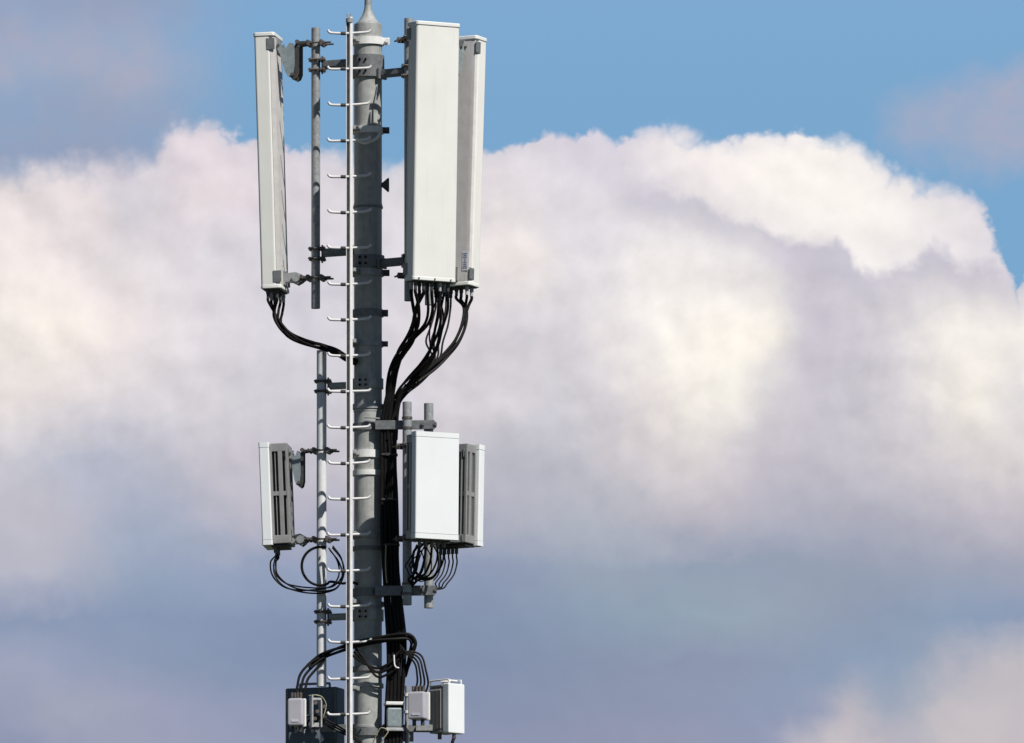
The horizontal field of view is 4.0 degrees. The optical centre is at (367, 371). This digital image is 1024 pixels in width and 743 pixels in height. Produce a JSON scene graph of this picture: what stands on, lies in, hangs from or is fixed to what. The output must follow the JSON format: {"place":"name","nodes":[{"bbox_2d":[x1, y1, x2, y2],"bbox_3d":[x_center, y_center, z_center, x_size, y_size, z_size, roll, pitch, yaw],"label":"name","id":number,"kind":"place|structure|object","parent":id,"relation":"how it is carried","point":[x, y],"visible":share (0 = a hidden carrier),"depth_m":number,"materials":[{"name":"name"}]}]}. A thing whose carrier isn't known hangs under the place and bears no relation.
{"place":"outdoors","nodes":[
{"label":"outdoors","id":0,"kind":"place"},
{"bbox_2d":[434,35,486,298],"bbox_3d":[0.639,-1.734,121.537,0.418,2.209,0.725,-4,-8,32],"label":"panel antenna","id":1,"kind":"object","parent":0,"point":[471,73],"visible":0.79,"depth_m":121.59,"materials":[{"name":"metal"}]},
{"bbox_2d":[396,295,464,439],"bbox_3d":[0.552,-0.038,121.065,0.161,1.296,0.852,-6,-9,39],"label":"cable","id":2,"kind":"object","parent":1,"relation":"hanging from","point":[460,302],"visible":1,"depth_m":121.23,"materials":[{"name":"black rubber"}]},
{"bbox_2d":[394,295,467,402],"bbox_3d":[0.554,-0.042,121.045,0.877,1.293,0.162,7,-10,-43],"label":"cable","id":3,"kind":"object","parent":1,"relation":"hanging from","point":[443,360],"visible":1,"depth_m":120.99,"materials":[{"name":"black rubber"}]},
{"bbox_2d":[396,296,472,419],"bbox_3d":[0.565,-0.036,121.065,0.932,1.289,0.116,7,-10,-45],"label":"cable","id":4,"kind":"object","parent":1,"relation":"hanging from","point":[419,383],"visible":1,"depth_m":120.97,"materials":[{"name":"black rubber"}]},
{"bbox_2d":[422,298,451,376],"bbox_3d":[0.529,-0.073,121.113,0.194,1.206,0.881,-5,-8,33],"label":"cable","id":5,"kind":"object","parent":1,"relation":"hanging from","point":[446,330],"visible":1,"depth_m":121.30,"materials":[{"name":"black rubber"}]},
{"bbox_2d":[435,296,446,359],"bbox_3d":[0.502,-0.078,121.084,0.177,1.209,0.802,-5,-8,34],"label":"cable","id":6,"kind":"object","parent":1,"relation":"hanging from","point":[444,317],"visible":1,"depth_m":121.45,"materials":[{"name":"black rubber"}]},
{"bbox_2d":[421,297,467,376],"bbox_3d":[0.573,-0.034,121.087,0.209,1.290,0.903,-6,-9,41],"label":"cable","id":7,"kind":"object","parent":1,"relation":"hanging from","point":[451,349],"visible":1,"depth_m":121.13,"materials":[{"name":"black rubber"}]},
{"bbox_2d":[0,0,1023,742],"label":"sky","id":8,"kind":"structure","parent":0,"point":[737,365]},
{"label":"ground","id":9,"kind":"structure","parent":0,"visible":0},
{"bbox_2d":[353,0,389,742],"bbox_3d":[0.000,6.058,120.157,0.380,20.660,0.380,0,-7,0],"label":"mast","id":10,"kind":"object","parent":9,"relation":"on","point":[367,297],"visible":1,"depth_m":120.82,"materials":[{"name":"metal"}]},
{"bbox_2d":[300,546,358,586],"bbox_3d":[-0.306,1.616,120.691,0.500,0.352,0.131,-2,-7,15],"label":"cable coil","id":11,"kind":"object","parent":10,"relation":"hanging from","point":[307,579],"visible":1,"depth_m":120.67,"materials":[{"name":"black rubber"}]},
{"bbox_2d":[326,13,371,742],"bbox_3d":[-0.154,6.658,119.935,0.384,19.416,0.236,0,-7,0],"label":"climbing rail","id":12,"kind":"object","parent":10,"relation":"attached to","point":[349,427],"visible":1,"depth_m":120.66,"materials":[{"name":"metal"}]},
{"bbox_2d":[309,694,326,728],"bbox_3d":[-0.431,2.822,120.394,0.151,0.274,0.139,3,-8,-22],"label":"box bracket","id":13,"kind":"object","parent":12,"relation":"attached to","point":[318,711],"visible":1,"depth_m":120.36,"materials":[{"name":"metal"}]},
{"bbox_2d":[288,692,305,731],"bbox_3d":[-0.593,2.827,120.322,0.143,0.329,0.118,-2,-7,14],"label":"junction box","id":14,"kind":"object","parent":13,"relation":"attached to","point":[297,711],"visible":1,"depth_m":120.28,"materials":[{"name":"plastic"}]},
{"bbox_2d":[293,655,323,697],"bbox_3d":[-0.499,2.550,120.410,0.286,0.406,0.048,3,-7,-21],"label":"cable","id":15,"kind":"object","parent":14,"relation":"attached to","point":[303,670],"visible":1,"depth_m":120.41,"materials":[{"name":"black rubber"}]},
{"bbox_2d":[299,661,320,691],"bbox_3d":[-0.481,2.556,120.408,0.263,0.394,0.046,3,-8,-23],"label":"cable","id":16,"kind":"object","parent":14,"relation":"attached to","point":[304,676],"visible":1,"depth_m":120.39,"materials":[{"name":"black rubber"}]},
{"bbox_2d":[302,659,325,698],"bbox_3d":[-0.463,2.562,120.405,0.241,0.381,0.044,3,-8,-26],"label":"cable","id":17,"kind":"object","parent":14,"relation":"attached to","point":[311,674],"visible":1,"depth_m":120.40,"materials":[{"name":"black rubber"}]},
{"bbox_2d":[312,719,359,742],"bbox_3d":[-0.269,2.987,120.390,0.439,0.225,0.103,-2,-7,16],"label":"cable","id":18,"kind":"object","parent":13,"relation":"attached to","point":[333,729],"visible":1,"depth_m":120.37,"materials":[{"name":"black rubber"}]},
{"bbox_2d":[307,637,412,676],"bbox_3d":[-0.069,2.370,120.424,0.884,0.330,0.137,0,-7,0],"label":"cable","id":19,"kind":"object","parent":12,"relation":"attached to","point":[369,641],"visible":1,"depth_m":120.41,"materials":[{"name":"black rubber"}]},
{"bbox_2d":[308,633,415,676],"bbox_3d":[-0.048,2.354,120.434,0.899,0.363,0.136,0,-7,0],"label":"cable","id":20,"kind":"object","parent":12,"relation":"attached to","point":[397,634],"visible":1,"depth_m":120.40,"materials":[{"name":"black rubber"}]},
{"bbox_2d":[309,636,415,667],"bbox_3d":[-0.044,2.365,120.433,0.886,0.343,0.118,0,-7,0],"label":"cable","id":21,"kind":"object","parent":12,"relation":"attached to","point":[337,652],"visible":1,"depth_m":120.42,"materials":[{"name":"black rubber"}]},
{"bbox_2d":[309,632,416,670],"bbox_3d":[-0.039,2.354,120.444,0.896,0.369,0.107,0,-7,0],"label":"cable","id":22,"kind":"object","parent":12,"relation":"attached to","point":[394,637],"visible":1,"depth_m":120.42,"materials":[{"name":"black rubber"}]},
{"bbox_2d":[353,651,399,668],"bbox_3d":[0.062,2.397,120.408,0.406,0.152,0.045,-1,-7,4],"label":"cable","id":23,"kind":"object","parent":12,"relation":"attached to","point":[379,667],"visible":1,"depth_m":120.39,"materials":[{"name":"black rubber"}]},
{"bbox_2d":[353,651,399,673],"bbox_3d":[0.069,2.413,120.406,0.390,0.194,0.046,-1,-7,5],"label":"cable","id":24,"kind":"object","parent":12,"relation":"attached to","point":[372,669],"visible":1,"depth_m":120.39,"materials":[{"name":"black rubber"}]},
{"bbox_2d":[355,648,399,677],"bbox_3d":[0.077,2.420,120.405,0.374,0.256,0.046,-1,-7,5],"label":"cable","id":25,"kind":"object","parent":12,"relation":"attached to","point":[371,671],"visible":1,"depth_m":120.38,"materials":[{"name":"black rubber"}]},
{"bbox_2d":[329,377,382,389],"bbox_3d":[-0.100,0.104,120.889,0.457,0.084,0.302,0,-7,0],"label":"pole bracket","id":26,"kind":"object","parent":10,"relation":"attached to","point":[361,382],"visible":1,"depth_m":120.80,"materials":[{"name":"metal"}]},
{"bbox_2d":[314,350,331,686],"bbox_3d":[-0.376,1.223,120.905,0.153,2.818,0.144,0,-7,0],"label":"mounting pipe","id":27,"kind":"object","parent":26,"relation":"attached to","point":[322,381],"visible":1,"depth_m":120.89,"materials":[{"name":"metal"}]},
{"bbox_2d":[258,442,339,555],"bbox_3d":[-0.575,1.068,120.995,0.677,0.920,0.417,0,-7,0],"label":"short antenna","id":28,"kind":"object","parent":27,"relation":"attached to","point":[279,463],"visible":1,"depth_m":120.84,"materials":[{"name":"paint"}]},
{"bbox_2d":[270,548,339,590],"bbox_3d":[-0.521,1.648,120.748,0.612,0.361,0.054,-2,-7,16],"label":"cable","id":29,"kind":"object","parent":28,"relation":"hanging from","point":[308,589],"visible":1,"depth_m":120.72,"materials":[{"name":"black rubber"}]},
{"bbox_2d":[273,550,341,593],"bbox_3d":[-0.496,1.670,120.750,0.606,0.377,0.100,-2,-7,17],"label":"cable","id":30,"kind":"object","parent":28,"relation":"hanging from","point":[297,590],"visible":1,"depth_m":120.72,"materials":[{"name":"black rubber"}]},
{"bbox_2d":[275,546,343,588],"bbox_3d":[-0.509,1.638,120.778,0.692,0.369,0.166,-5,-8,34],"label":"cable","id":31,"kind":"object","parent":28,"relation":"hanging from","point":[318,587],"visible":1,"depth_m":120.67,"materials":[{"name":"black rubber"}]},
{"bbox_2d":[275,547,344,591],"bbox_3d":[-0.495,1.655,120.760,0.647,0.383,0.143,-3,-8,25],"label":"cable","id":32,"kind":"object","parent":28,"relation":"hanging from","point":[281,579],"visible":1,"depth_m":120.70,"materials":[{"name":"black rubber"}]},
{"bbox_2d":[329,608,383,621],"bbox_3d":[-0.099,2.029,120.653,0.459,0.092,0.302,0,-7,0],"label":"pole bracket","id":33,"kind":"object","parent":10,"relation":"attached to","point":[368,614],"visible":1,"depth_m":120.55,"materials":[{"name":"metal"}]},
{"bbox_2d":[323,54,403,79],"bbox_3d":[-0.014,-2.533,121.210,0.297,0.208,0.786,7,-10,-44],"label":"pole bracket","id":34,"kind":"object","parent":10,"relation":"attached to","point":[377,69],"visible":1,"depth_m":121.09,"materials":[{"name":"metal"}]},
{"bbox_2d":[308,27,325,308],"bbox_3d":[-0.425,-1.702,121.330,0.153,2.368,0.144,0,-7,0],"label":"mounting pipe","id":35,"kind":"object","parent":34,"relation":"attached to","point":[315,59],"visible":1,"depth_m":121.30,"materials":[{"name":"metal"}]},
{"bbox_2d":[253,32,333,302],"bbox_3d":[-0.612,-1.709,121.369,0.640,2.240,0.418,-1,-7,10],"label":"panel antenna","id":36,"kind":"object","parent":35,"relation":"attached to","point":[272,53],"visible":1,"depth_m":121.26,"materials":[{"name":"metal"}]},
{"bbox_2d":[266,298,334,353],"bbox_3d":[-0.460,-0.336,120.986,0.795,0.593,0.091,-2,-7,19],"label":"cable","id":37,"kind":"object","parent":36,"relation":"hanging from","point":[293,335],"visible":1,"depth_m":121.00,"materials":[{"name":"black rubber"}]},
{"bbox_2d":[270,300,356,365],"bbox_3d":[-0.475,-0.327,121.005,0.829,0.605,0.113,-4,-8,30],"label":"cable","id":38,"kind":"object","parent":36,"relation":"hanging from","point":[316,343],"visible":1,"depth_m":120.91,"materials":[{"name":"black rubber"}]},
{"bbox_2d":[272,303,356,363],"bbox_3d":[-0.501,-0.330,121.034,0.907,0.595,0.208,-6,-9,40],"label":"cable","id":39,"kind":"object","parent":36,"relation":"attached to","point":[340,353],"visible":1,"depth_m":120.87,"materials":[{"name":"black rubber"}]},
{"bbox_2d":[273,298,356,361],"bbox_3d":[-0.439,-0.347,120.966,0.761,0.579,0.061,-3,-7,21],"label":"cable","id":40,"kind":"object","parent":36,"relation":"attached to","point":[278,326],"visible":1,"depth_m":121.08,"materials":[{"name":"black rubber"}]},
{"bbox_2d":[277,300,357,360],"bbox_3d":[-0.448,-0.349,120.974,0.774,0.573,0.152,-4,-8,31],"label":"cable","id":41,"kind":"object","parent":36,"relation":"hanging from","point":[279,307],"visible":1,"depth_m":121.11,"materials":[{"name":"black rubber"}]},
{"bbox_2d":[279,302,357,362],"bbox_3d":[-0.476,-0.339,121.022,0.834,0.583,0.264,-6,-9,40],"label":"cable","id":42,"kind":"object","parent":36,"relation":"hanging from","point":[284,330],"visible":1,"depth_m":121.03,"materials":[{"name":"black rubber"}]},
{"bbox_2d":[401,18,412,301],"bbox_3d":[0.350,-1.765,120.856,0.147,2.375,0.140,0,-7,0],"label":"mounting pipe","id":43,"kind":"object","parent":34,"relation":"attached to","point":[404,75],"visible":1,"depth_m":120.86,"materials":[{"name":"metal"}]},
{"bbox_2d":[394,20,459,291],"bbox_3d":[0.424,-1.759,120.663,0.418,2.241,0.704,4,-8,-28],"label":"panel antenna","id":44,"kind":"object","parent":43,"relation":"attached to","point":[432,135],"visible":1,"depth_m":120.39,"materials":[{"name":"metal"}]},
{"bbox_2d":[385,288,420,393],"bbox_3d":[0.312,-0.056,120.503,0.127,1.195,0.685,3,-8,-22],"label":"cable","id":45,"kind":"object","parent":44,"relation":"hanging from","point":[411,336],"visible":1,"depth_m":120.49,"materials":[{"name":"black rubber"}]},
{"bbox_2d":[388,289,417,394],"bbox_3d":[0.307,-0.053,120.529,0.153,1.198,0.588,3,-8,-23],"label":"cable","id":46,"kind":"object","parent":44,"relation":"hanging from","point":[408,347],"visible":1,"depth_m":120.60,"materials":[{"name":"black rubber"}]},
{"bbox_2d":[386,289,425,439],"bbox_3d":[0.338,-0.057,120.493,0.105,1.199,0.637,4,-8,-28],"label":"cable","id":47,"kind":"object","parent":44,"relation":"hanging from","point":[396,374],"visible":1,"depth_m":120.68,"materials":[{"name":"black rubber"}]},
{"bbox_2d":[393,290,420,406],"bbox_3d":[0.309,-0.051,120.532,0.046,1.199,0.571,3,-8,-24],"label":"cable","id":48,"kind":"object","parent":44,"relation":"hanging from","point":[410,328],"visible":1,"depth_m":120.43,"materials":[{"name":"black rubber"}]},
{"bbox_2d":[392,291,429,411],"bbox_3d":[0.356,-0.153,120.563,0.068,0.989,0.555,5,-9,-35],"label":"cable","id":49,"kind":"object","parent":44,"relation":"hanging from","point":[427,313],"visible":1,"depth_m":120.40,"materials":[{"name":"black rubber"}]},
{"bbox_2d":[390,395,402,742],"bbox_3d":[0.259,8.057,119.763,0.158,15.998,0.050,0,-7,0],"label":"cable","id":50,"kind":"object","parent":49,"relation":"hanging from","point":[395,581],"visible":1,"depth_m":120.53,"materials":[{"name":"black rubber"}]},
{"bbox_2d":[391,290,433,371],"bbox_3d":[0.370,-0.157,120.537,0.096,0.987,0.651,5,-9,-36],"label":"cable","id":51,"kind":"object","parent":44,"relation":"hanging from","point":[425,326],"visible":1,"depth_m":120.46,"materials":[{"name":"black rubber"}]},
{"bbox_2d":[396,291,440,410],"bbox_3d":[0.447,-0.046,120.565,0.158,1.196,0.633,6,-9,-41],"label":"cable","id":52,"kind":"object","parent":44,"relation":"hanging from","point":[437,314],"visible":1,"depth_m":120.47,"materials":[{"name":"black rubber"}]},
{"bbox_2d":[393,292,444,412],"bbox_3d":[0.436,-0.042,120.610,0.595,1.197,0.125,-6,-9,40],"label":"cable","id":53,"kind":"object","parent":44,"relation":"hanging from","point":[415,377],"visible":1,"depth_m":120.67,"materials":[{"name":"black rubber"}]},
{"bbox_2d":[398,292,441,393],"bbox_3d":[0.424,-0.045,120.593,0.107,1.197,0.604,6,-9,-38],"label":"cable","id":54,"kind":"object","parent":44,"relation":"hanging from","point":[432,344],"visible":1,"depth_m":120.51,"materials":[{"name":"black rubber"}]},
{"bbox_2d":[393,292,448,404],"bbox_3d":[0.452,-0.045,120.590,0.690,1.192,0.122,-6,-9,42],"label":"cable","id":55,"kind":"object","parent":44,"relation":"hanging from","point":[424,363],"visible":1,"depth_m":120.57,"materials":[{"name":"black rubber"}]},
{"bbox_2d":[405,289,438,389],"bbox_3d":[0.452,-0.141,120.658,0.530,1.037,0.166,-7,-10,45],"label":"cable","id":56,"kind":"object","parent":44,"relation":"hanging from","point":[431,358],"visible":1,"depth_m":120.70,"materials":[{"name":"black rubber"}]},
{"bbox_2d":[403,288,443,392],"bbox_3d":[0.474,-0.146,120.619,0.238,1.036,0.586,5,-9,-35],"label":"cable","id":57,"kind":"object","parent":44,"relation":"hanging from","point":[426,369],"visible":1,"depth_m":120.69,"materials":[{"name":"black rubber"}]},
{"bbox_2d":[413,288,442,381],"bbox_3d":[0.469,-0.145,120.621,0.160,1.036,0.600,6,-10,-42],"label":"cable","id":58,"kind":"object","parent":44,"relation":"hanging from","point":[430,328],"visible":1,"depth_m":120.63,"materials":[{"name":"black rubber"}]},
{"bbox_2d":[425,287,433,305],"bbox_3d":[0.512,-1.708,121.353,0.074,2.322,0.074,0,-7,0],"label":"mounting pipe","id":59,"kind":"object","parent":44,"relation":"hanging from","point":[429,297],"visible":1,"depth_m":121.19,"materials":[{"name":"metal"}]},
{"bbox_2d":[425,299,436,353],"bbox_3d":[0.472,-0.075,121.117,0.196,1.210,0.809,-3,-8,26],"label":"cable","id":60,"kind":"object","parent":44,"relation":"hanging from","point":[435,308],"visible":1,"depth_m":121.33,"materials":[{"name":"black rubber"}]},
{"bbox_2d":[323,246,403,268],"bbox_3d":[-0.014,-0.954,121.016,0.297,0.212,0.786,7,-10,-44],"label":"pole bracket","id":61,"kind":"object","parent":10,"relation":"attached to","point":[377,261],"visible":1,"depth_m":120.89,"materials":[{"name":"metal"}]},
{"bbox_2d":[315,724,429,736],"bbox_3d":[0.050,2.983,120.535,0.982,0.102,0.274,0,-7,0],"label":"pole bracket","id":62,"kind":"object","parent":10,"relation":"attached to","point":[360,731],"visible":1,"depth_m":120.53,"materials":[{"name":"metal"}]},
{"bbox_2d":[289,727,320,742],"bbox_3d":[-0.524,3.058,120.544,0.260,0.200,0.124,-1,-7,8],"label":"radio unit","id":63,"kind":"object","parent":62,"relation":"attached to","point":[304,736],"visible":1,"depth_m":120.49,"materials":[{"name":"grey metal"}]},
{"bbox_2d":[295,715,361,741],"bbox_3d":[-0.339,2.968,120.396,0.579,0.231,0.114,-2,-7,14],"label":"cable","id":64,"kind":"object","parent":63,"relation":"attached to","point":[340,727],"visible":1,"depth_m":120.38,"materials":[{"name":"black rubber"}]},
{"bbox_2d":[304,718,361,742],"bbox_3d":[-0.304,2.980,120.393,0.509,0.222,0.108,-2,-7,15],"label":"cable","id":65,"kind":"object","parent":63,"relation":"attached to","point":[341,730],"visible":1,"depth_m":120.37,"materials":[{"name":"black rubber"}]},
{"bbox_2d":[286,682,343,742],"bbox_3d":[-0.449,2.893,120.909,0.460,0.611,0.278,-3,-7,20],"label":"radio unit","id":66,"kind":"object","parent":62,"relation":"attached to","point":[333,697],"visible":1,"depth_m":120.82,"materials":[{"name":"metal"}]},
{"bbox_2d":[384,701,403,730],"bbox_3d":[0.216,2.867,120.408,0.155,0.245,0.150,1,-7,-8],"label":"cable clamp","id":67,"kind":"object","parent":62,"relation":"attached to","point":[394,719],"visible":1,"depth_m":120.34,"materials":[{"name":"metal"}]},
{"bbox_2d":[372,727,388,742],"bbox_3d":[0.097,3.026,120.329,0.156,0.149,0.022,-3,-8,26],"label":"earth lead","id":68,"kind":"object","parent":67,"relation":"attached to","point":[384,736],"visible":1,"depth_m":120.32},
{"bbox_2d":[379,376,390,742],"bbox_3d":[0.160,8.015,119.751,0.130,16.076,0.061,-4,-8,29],"label":"cable","id":69,"kind":"object","parent":67,"relation":"attached to","point":[388,650],"visible":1,"depth_m":120.55,"materials":[{"name":"black rubber"}]},
{"bbox_2d":[387,392,397,742],"bbox_3d":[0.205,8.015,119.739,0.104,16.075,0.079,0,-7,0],"label":"cable","id":70,"kind":"object","parent":67,"relation":"attached to","point":[391,569],"visible":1,"depth_m":120.54,"materials":[{"name":"black rubber"}]},
{"bbox_2d":[393,387,410,742],"bbox_3d":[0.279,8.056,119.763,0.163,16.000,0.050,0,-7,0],"label":"cable","id":71,"kind":"object","parent":67,"relation":"attached to","point":[403,629],"visible":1,"depth_m":120.53,"materials":[{"name":"black rubber"}]},
{"bbox_2d":[403,686,413,742],"bbox_3d":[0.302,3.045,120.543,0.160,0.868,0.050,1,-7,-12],"label":"support post","id":72,"kind":"object","parent":62,"relation":"attached to","point":[408,737],"visible":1,"depth_m":120.56,"materials":[{"name":"metal"}]},
{"bbox_2d":[408,686,429,725],"bbox_3d":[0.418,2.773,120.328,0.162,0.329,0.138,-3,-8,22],"label":"junction box","id":73,"kind":"object","parent":62,"relation":"attached to","point":[419,704],"visible":1,"depth_m":120.28,"materials":[{"name":"plastic"}]},
{"bbox_2d":[399,644,417,691],"bbox_3d":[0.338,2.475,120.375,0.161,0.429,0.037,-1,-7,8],"label":"cable","id":74,"kind":"object","parent":73,"relation":"attached to","point":[408,655],"visible":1,"depth_m":120.36,"materials":[{"name":"black rubber"}]},
{"bbox_2d":[399,647,421,685],"bbox_3d":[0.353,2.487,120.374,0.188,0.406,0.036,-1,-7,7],"label":"cable","id":75,"kind":"object","parent":73,"relation":"attached to","point":[414,658],"visible":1,"depth_m":120.37,"materials":[{"name":"black rubber"}]},
{"bbox_2d":[400,650,425,685],"bbox_3d":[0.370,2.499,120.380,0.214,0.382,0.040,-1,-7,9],"label":"cable","id":76,"kind":"object","parent":73,"relation":"attached to","point":[423,674],"visible":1,"depth_m":120.37,"materials":[{"name":"black rubber"}]},
{"bbox_2d":[400,650,428,691],"bbox_3d":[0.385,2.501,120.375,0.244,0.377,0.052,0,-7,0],"label":"cable","id":77,"kind":"object","parent":73,"relation":"attached to","point":[425,668],"visible":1,"depth_m":120.38,"materials":[{"name":"black rubber"}]},
{"bbox_2d":[416,678,463,738],"bbox_3d":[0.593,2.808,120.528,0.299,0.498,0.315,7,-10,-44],"label":"radio unit","id":78,"kind":"object","parent":62,"relation":"attached to","point":[447,707],"visible":1,"depth_m":120.46,"materials":[{"name":"paint"}]},
{"bbox_2d":[381,453,397,456],"bbox_3d":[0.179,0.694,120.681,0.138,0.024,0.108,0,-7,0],"label":"cable tie","id":79,"kind":"object","parent":10,"relation":"attached to","point":[388,454],"visible":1,"depth_m":120.64,"materials":[{"name":"black plastic"}]},
{"bbox_2d":[387,377,393,624],"bbox_3d":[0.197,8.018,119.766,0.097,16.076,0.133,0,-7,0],"label":"cable","id":80,"kind":"object","parent":10,"relation":"attached to","point":[391,387],"visible":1,"depth_m":120.68,"materials":[{"name":"black rubber"}]},
{"bbox_2d":[381,498,397,500],"bbox_3d":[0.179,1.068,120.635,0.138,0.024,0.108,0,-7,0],"label":"cable tie","id":81,"kind":"object","parent":80,"relation":"attached to","point":[389,499],"visible":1,"depth_m":120.59,"materials":[{"name":"black plastic"}]},
{"bbox_2d":[383,543,399,545],"bbox_3d":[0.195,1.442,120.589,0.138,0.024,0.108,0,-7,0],"label":"cable tie","id":82,"kind":"object","parent":10,"relation":"attached to","point":[392,544],"visible":1,"depth_m":120.55,"materials":[{"name":"black plastic"}]},
{"bbox_2d":[385,545,387,582],"bbox_3d":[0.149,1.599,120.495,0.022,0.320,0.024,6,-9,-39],"label":"earth lead","id":83,"kind":"object","parent":82,"relation":"hanging from","point":[385,564],"visible":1,"depth_m":120.48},
{"bbox_2d":[353,582,436,597],"bbox_3d":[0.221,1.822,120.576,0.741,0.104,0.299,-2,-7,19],"label":"cross bar","id":84,"kind":"object","parent":10,"relation":"attached to","point":[419,590],"visible":1,"depth_m":120.48,"materials":[{"name":"metal"}]},
{"bbox_2d":[405,544,424,579],"bbox_3d":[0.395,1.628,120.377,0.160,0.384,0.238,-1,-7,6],"label":"cable","id":85,"kind":"object","parent":84,"relation":"attached to","point":[411,566],"visible":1,"depth_m":120.28,"materials":[{"name":"black rubber"}]},
{"bbox_2d":[409,547,431,581],"bbox_3d":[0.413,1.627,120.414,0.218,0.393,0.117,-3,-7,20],"label":"cable","id":86,"kind":"object","parent":84,"relation":"attached to","point":[419,559],"visible":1,"depth_m":120.39,"materials":[{"name":"black rubber"}]},
{"bbox_2d":[353,416,436,431],"bbox_3d":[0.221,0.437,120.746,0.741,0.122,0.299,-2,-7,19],"label":"cross bar","id":87,"kind":"object","parent":10,"relation":"attached to","point":[397,424],"visible":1,"depth_m":120.66,"materials":[{"name":"metal"}]},
{"bbox_2d":[383,395,394,742],"bbox_3d":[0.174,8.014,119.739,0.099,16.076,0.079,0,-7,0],"label":"cable","id":88,"kind":"object","parent":87,"relation":"attached to","point":[391,625],"visible":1,"depth_m":120.54,"materials":[{"name":"black rubber"}]},
{"bbox_2d":[403,401,411,604],"bbox_3d":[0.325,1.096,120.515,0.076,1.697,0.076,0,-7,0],"label":"mounting pipe","id":89,"kind":"object","parent":87,"relation":"attached to","point":[407,545],"visible":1,"depth_m":120.47,"materials":[{"name":"metal"}]},
{"bbox_2d":[392,431,458,547],"bbox_3d":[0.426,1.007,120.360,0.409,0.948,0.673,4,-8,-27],"label":"short antenna","id":90,"kind":"object","parent":89,"relation":"attached to","point":[432,485],"visible":1,"depth_m":120.08,"materials":[{"name":"paint"}]},
{"bbox_2d":[397,546,420,600],"bbox_3d":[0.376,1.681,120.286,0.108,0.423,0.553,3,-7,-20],"label":"cable","id":91,"kind":"object","parent":90,"relation":"hanging from","point":[416,568],"visible":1,"depth_m":120.22,"materials":[{"name":"black rubber"}]},
{"bbox_2d":[401,547,426,591],"bbox_3d":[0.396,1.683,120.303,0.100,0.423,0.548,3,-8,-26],"label":"cable","id":92,"kind":"object","parent":90,"relation":"hanging from","point":[422,566],"visible":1,"depth_m":120.21,"materials":[{"name":"black rubber"}]},
{"bbox_2d":[396,547,432,601],"bbox_3d":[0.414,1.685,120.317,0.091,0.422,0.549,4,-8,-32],"label":"cable","id":93,"kind":"object","parent":90,"relation":"hanging from","point":[429,563],"visible":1,"depth_m":120.20,"materials":[{"name":"black rubber"}]},
{"bbox_2d":[411,543,439,580],"bbox_3d":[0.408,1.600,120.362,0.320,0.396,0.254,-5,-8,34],"label":"cable coil","id":94,"kind":"object","parent":90,"relation":"hanging from","point":[412,559],"visible":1,"depth_m":120.31,"materials":[{"name":"black rubber"}]},
{"bbox_2d":[417,547,438,581],"bbox_3d":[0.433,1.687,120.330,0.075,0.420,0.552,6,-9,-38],"label":"cable","id":95,"kind":"object","parent":90,"relation":"hanging from","point":[428,575],"visible":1,"depth_m":120.20,"materials":[{"name":"black rubber"}]},
{"bbox_2d":[414,548,444,581],"bbox_3d":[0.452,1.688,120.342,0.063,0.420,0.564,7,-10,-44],"label":"cable","id":96,"kind":"object","parent":90,"relation":"hanging from","point":[438,570],"visible":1,"depth_m":120.19,"materials":[{"name":"black rubber"}]},
{"bbox_2d":[424,403,432,607],"bbox_3d":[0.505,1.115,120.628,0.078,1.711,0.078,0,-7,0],"label":"mounting pipe","id":97,"kind":"object","parent":87,"relation":"attached to","point":[428,415],"visible":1,"depth_m":120.54,"materials":[{"name":"metal"}]},
{"bbox_2d":[433,443,484,554],"bbox_3d":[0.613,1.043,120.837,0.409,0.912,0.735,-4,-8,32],"label":"short antenna","id":98,"kind":"object","parent":97,"relation":"attached to","point":[471,495],"visible":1,"depth_m":120.93,"materials":[{"name":"paint"}]},
{"bbox_2d":[402,555,441,602],"bbox_3d":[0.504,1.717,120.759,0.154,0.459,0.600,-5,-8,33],"label":"cable","id":99,"kind":"object","parent":98,"relation":"hanging from","point":[434,579],"visible":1,"depth_m":120.86,"materials":[{"name":"black rubber"}]},
{"bbox_2d":[402,554,453,601],"bbox_3d":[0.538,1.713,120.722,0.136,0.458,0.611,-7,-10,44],"label":"cable","id":100,"kind":"object","parent":98,"relation":"hanging from","point":[449,574],"visible":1,"depth_m":120.86,"materials":[{"name":"black rubber"}]},
{"bbox_2d":[401,554,457,601],"bbox_3d":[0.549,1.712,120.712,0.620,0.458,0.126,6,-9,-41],"label":"cable","id":101,"kind":"object","parent":98,"relation":"hanging from","point":[452,575],"visible":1,"depth_m":120.83,"materials":[{"name":"black rubber"}]},
{"bbox_2d":[435,554,445,587],"bbox_3d":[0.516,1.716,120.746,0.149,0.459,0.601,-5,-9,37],"label":"cable","id":102,"kind":"object","parent":98,"relation":"hanging from","point":[442,571],"visible":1,"depth_m":120.87,"materials":[{"name":"black rubber"}]},
{"bbox_2d":[437,554,449,587],"bbox_3d":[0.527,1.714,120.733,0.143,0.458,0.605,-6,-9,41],"label":"cable","id":103,"kind":"object","parent":98,"relation":"hanging from","point":[446,571],"visible":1,"depth_m":120.87,"materials":[{"name":"black rubber"}]},
{"bbox_2d":[396,394,405,723],"bbox_3d":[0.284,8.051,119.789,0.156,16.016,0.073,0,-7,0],"label":"cable","id":104,"kind":"object","parent":10,"relation":"attached to","point":[400,580],"visible":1,"depth_m":120.55,"materials":[{"name":"black rubber"}]}
]}

